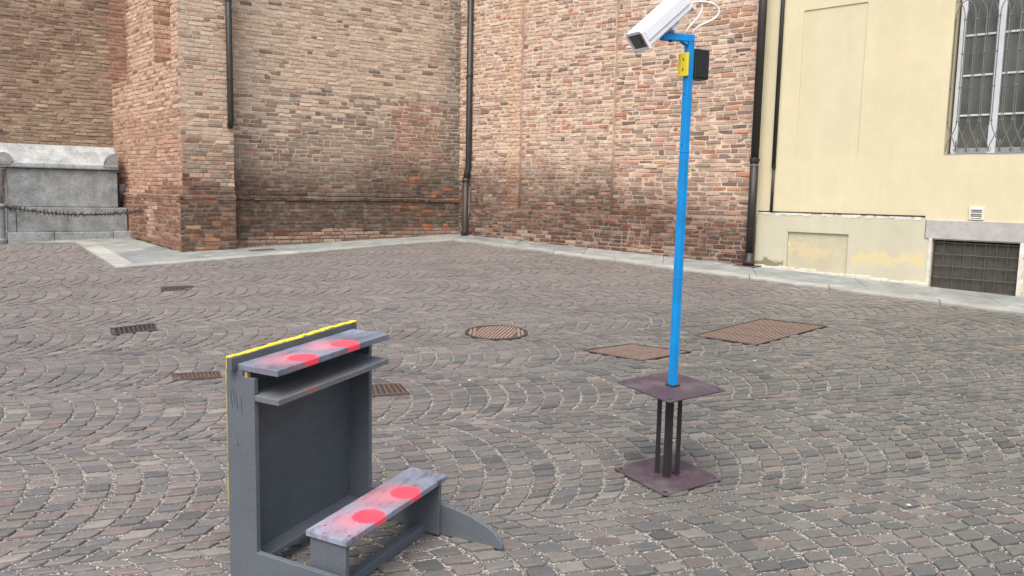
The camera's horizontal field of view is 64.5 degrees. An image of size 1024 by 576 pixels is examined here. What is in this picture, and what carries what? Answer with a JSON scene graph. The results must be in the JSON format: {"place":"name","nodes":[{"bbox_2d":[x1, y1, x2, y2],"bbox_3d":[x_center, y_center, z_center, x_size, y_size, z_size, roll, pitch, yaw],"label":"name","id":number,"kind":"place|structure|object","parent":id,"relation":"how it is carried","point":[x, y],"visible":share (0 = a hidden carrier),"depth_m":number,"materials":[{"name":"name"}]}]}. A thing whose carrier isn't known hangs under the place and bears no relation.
{"place":"outdoors","nodes":[
{"label":"outdoors","id":0,"kind":"place"},
{"bbox_2d":[0,241,1023,575],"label":"cobbled ground","id":1,"kind":"structure","parent":0,"point":[848,435],"depth_m":5.26,"materials":[{"name":"grey stone"}]},
{"bbox_2d":[110,323,156,335],"bbox_3d":[-3.499,0.394,7.499,0.432,0.065,0.314,-4,8,-36],"label":"drain grate","id":2,"kind":"object","parent":1,"relation":"on","point":[133,329],"visible":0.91,"depth_m":7.50,"materials":[{"name":"metal"}]},
{"bbox_2d":[161,285,192,291],"bbox_3d":[-3.981,0.018,9.613,0.361,0.059,0.304,-1,7,-19],"label":"drain grate","id":3,"kind":"object","parent":1,"relation":"on","point":[172,288],"visible":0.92,"depth_m":9.62,"materials":[{"name":"metal"}]},
{"bbox_2d":[171,371,221,381],"bbox_3d":[-2.354,0.667,6.043,0.357,0.052,0.190,-1,7,-19],"label":"drain grate","id":4,"kind":"object","parent":1,"relation":"on","point":[203,375],"visible":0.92,"depth_m":6.04,"materials":[{"name":"metal"}]},
{"bbox_2d":[225,320,503,575],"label":"kneeler","id":5,"kind":"object","parent":1,"relation":"on","point":[299,433],"visible":1,"depth_m":3.42,"materials":[{"name":"grey wood"}]},
{"bbox_2d":[0,0,758,263],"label":"brick church","id":6,"kind":"structure","parent":1,"relation":"on","point":[349,120],"depth_m":14.01,"materials":[{"name":"brick"}]},
{"bbox_2d":[225,0,233,127],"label":"downpipe","id":7,"kind":"object","parent":6,"relation":"attached to","point":[229,66],"visible":1,"depth_m":12.70,"materials":[{"name":"brown metal"}]},
{"bbox_2d":[461,0,473,235],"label":"downpipe","id":8,"kind":"object","parent":6,"relation":"attached to","point":[469,89],"visible":1,"depth_m":15.38,"materials":[{"name":"metal"}]},
{"bbox_2d":[468,187,469,218],"bbox_3d":[-0.858,-1.472,15.645,0.075,0.950,0.067,1,7,0],"label":"conduit","id":9,"kind":"object","parent":6,"relation":"attached to","point":[468,202],"visible":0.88,"depth_m":15.63,"materials":[{"name":"grey metal"}]},
{"bbox_2d":[742,0,767,265],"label":"downpipe","id":10,"kind":"object","parent":6,"relation":"attached to","point":[754,160],"visible":0.98,"depth_m":11.96,"materials":[{"name":"black metal"}]},
{"bbox_2d":[372,383,409,397],"bbox_3d":[-0.875,0.737,5.783,0.257,0.054,0.279,-1,7,-14],"label":"drain grate","id":11,"kind":"object","parent":1,"relation":"on","point":[391,389],"visible":0.89,"depth_m":5.76,"materials":[{"name":"metal"}]},
{"bbox_2d":[465,325,527,340],"bbox_3d":[-0.145,0.425,7.601,0.590,0.063,0.590,1,7,0],"label":"manhole cover","id":12,"kind":"object","parent":1,"relation":"on","point":[497,332],"visible":0.95,"depth_m":7.57,"materials":[{"name":"metal"}]},
{"bbox_2d":[583,343,691,360],"bbox_3d":[1.079,0.555,6.989,0.779,0.062,0.527,-4,8,-35],"label":"access cover","id":13,"kind":"object","parent":1,"relation":"on","point":[635,352],"visible":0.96,"depth_m":6.96,"materials":[{"name":"metal"}]},
{"bbox_2d":[614,0,724,495],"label":"camera post","id":14,"kind":"object","parent":1,"relation":"on","point":[666,473],"visible":1,"depth_m":4.19,"materials":[{"name":"metal"}]},
{"bbox_2d":[693,318,827,345],"bbox_3d":[2.431,0.424,7.862,1.427,0.097,0.608,-5,9,-42],"label":"access cover","id":15,"kind":"object","parent":1,"relation":"on","point":[757,332],"visible":0.99,"depth_m":7.82,"materials":[{"name":"metal"}]},
{"bbox_2d":[754,0,1023,296],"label":"yellow house","id":16,"kind":"structure","parent":1,"relation":"on","point":[900,149],"depth_m":10.79,"materials":[{"name":"paint"}]},
{"bbox_2d":[770,0,784,211],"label":"downpipe","id":17,"kind":"object","parent":16,"relation":"attached to","point":[778,80],"visible":1,"depth_m":11.83,"materials":[{"name":"metal"}]},
{"bbox_2d":[797,3,867,158],"bbox_3d":[4.469,-2.860,11.354,0.869,2.079,0.009,7,9,43],"label":"blind window","id":18,"kind":"structure","parent":16,"relation":"in","point":[835,37],"depth_m":11.34,"materials":[{"name":"yellow paint"}]},
{"bbox_2d":[930,240,1019,295],"bbox_3d":[5.987,-0.210,10.435,0.990,0.785,0.400,7,9,43],"label":"basement window","id":19,"kind":"structure","parent":16,"relation":"in","point":[985,267],"depth_m":10.29,"materials":[{"name":"metal"}]},
{"bbox_2d":[944,0,1023,155],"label":"window","id":20,"kind":"structure","parent":16,"relation":"in","point":[1016,19],"depth_m":10.18,"materials":[{"name":"white paint"}]},
{"bbox_2d":[27,234,1023,315],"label":"stone pavement","id":21,"kind":"structure","parent":0,"point":[122,253],"depth_m":12.13,"materials":[{"name":"grey stone"}]},
{"bbox_2d":[0,168,7,243],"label":"stone bollard","id":22,"kind":"object","parent":21,"relation":"on","point":[3,239],"visible":1,"depth_m":13.37,"materials":[{"name":"stone"}]},
{"bbox_2d":[3,203,143,217],"bbox_3d":[-7.346,-1.294,13.623,2.183,0.245,0.130,0,7,-11],"label":"spiked chain","id":23,"kind":"object","parent":22,"relation":"attached to","point":[68,214],"visible":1,"depth_m":13.61,"materials":[{"name":"metal"}]},
{"bbox_2d":[0,143,130,243],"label":"stone tomb","id":24,"kind":"object","parent":21,"relation":"on","point":[61,178],"visible":0.7,"depth_m":13.90,"materials":[{"name":"stone"}]},
{"bbox_2d":[248,248,274,250],"bbox_3d":[-4.029,-0.606,13.057,0.400,0.046,0.140,-3,8,-34],"label":"iron plate","id":25,"kind":"object","parent":21,"relation":"on","point":[261,249],"visible":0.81,"depth_m":13.05,"materials":[{"name":"metal"}]},
{"bbox_2d":[135,235,724,262],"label":"weed tufts","id":26,"kind":"object","parent":21,"relation":"on","point":[268,244],"visible":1,"depth_m":13.67,"materials":[{"name":"plant"}]},
{"bbox_2d":[733,264,760,267],"bbox_3d":[3.527,-0.325,12.156,0.340,0.048,0.260,6,8,38],"label":"iron plate","id":27,"kind":"object","parent":21,"relation":"on","point":[754,266],"visible":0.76,"depth_m":12.11,"materials":[{"name":"metal"}]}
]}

